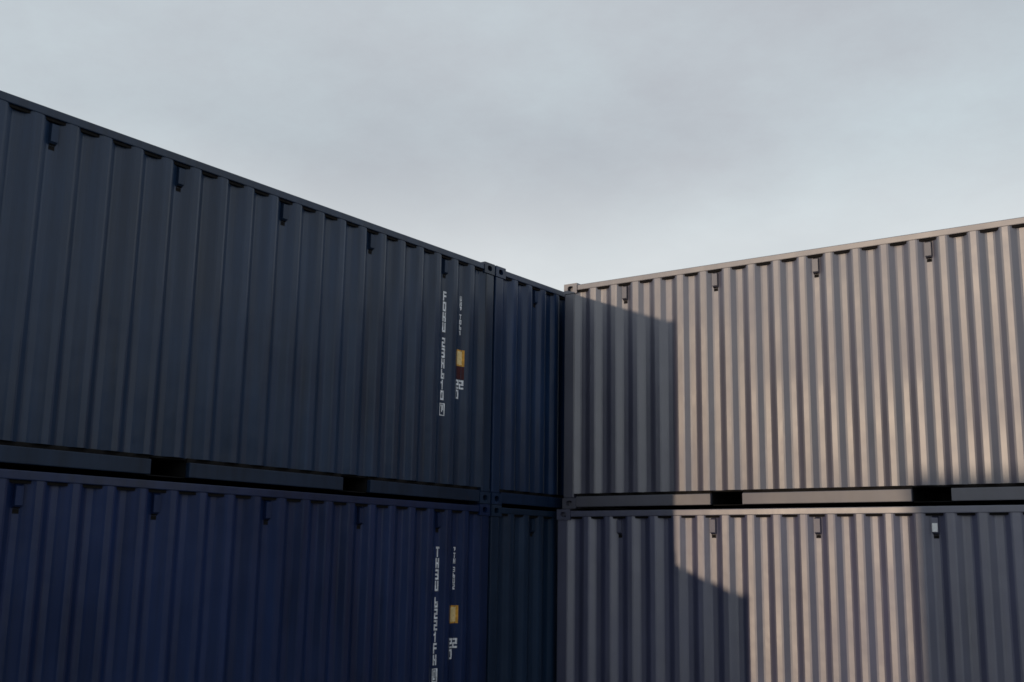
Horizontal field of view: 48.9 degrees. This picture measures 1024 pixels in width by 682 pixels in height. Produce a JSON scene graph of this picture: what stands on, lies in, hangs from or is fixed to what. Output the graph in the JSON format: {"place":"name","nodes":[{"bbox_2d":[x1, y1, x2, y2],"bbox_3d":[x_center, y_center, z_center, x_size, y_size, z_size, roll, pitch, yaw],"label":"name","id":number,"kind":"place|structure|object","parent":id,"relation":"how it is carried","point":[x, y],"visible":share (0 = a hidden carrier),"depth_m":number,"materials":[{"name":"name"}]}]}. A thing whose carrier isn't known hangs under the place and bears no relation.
{"place":"outdoors","nodes":[
{"label":"outdoors","id":0,"kind":"place"},
{"bbox_2d":[0,469,489,681],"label":"shipping container","id":1,"kind":"object","parent":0,"point":[108,579],"visible":1,"depth_m":9.03,"materials":[{"name":"blue metal"}]},
{"bbox_2d":[0,90,494,503],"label":"shipping container","id":2,"kind":"object","parent":1,"relation":"on","point":[167,315],"visible":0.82,"depth_m":9.19,"materials":[{"name":"metal"}]},
{"bbox_2d":[0,0,1023,291],"label":"sky","id":3,"kind":"structure","parent":0,"point":[555,144],"materials":[{"name":"grey"}]},
{"bbox_2d":[486,505,557,681],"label":"shipping container","id":4,"kind":"object","parent":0,"point":[521,642],"visible":0.13,"depth_m":12.18,"materials":[{"name":"blue metal"}]},
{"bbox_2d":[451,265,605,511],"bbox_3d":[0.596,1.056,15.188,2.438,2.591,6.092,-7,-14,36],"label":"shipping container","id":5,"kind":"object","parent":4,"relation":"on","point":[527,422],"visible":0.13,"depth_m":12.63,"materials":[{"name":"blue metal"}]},
{"bbox_2d":[556,505,1023,681],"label":"shipping container","id":6,"kind":"object","parent":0,"point":[891,594],"visible":1,"depth_m":10.97,"materials":[{"name":"grey metal"}]},
{"bbox_2d":[562,217,1023,510],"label":"shipping container","id":7,"kind":"object","parent":6,"relation":"on","point":[886,372],"visible":0.89,"depth_m":11.26,"materials":[{"name":"grey metal"}]}
]}

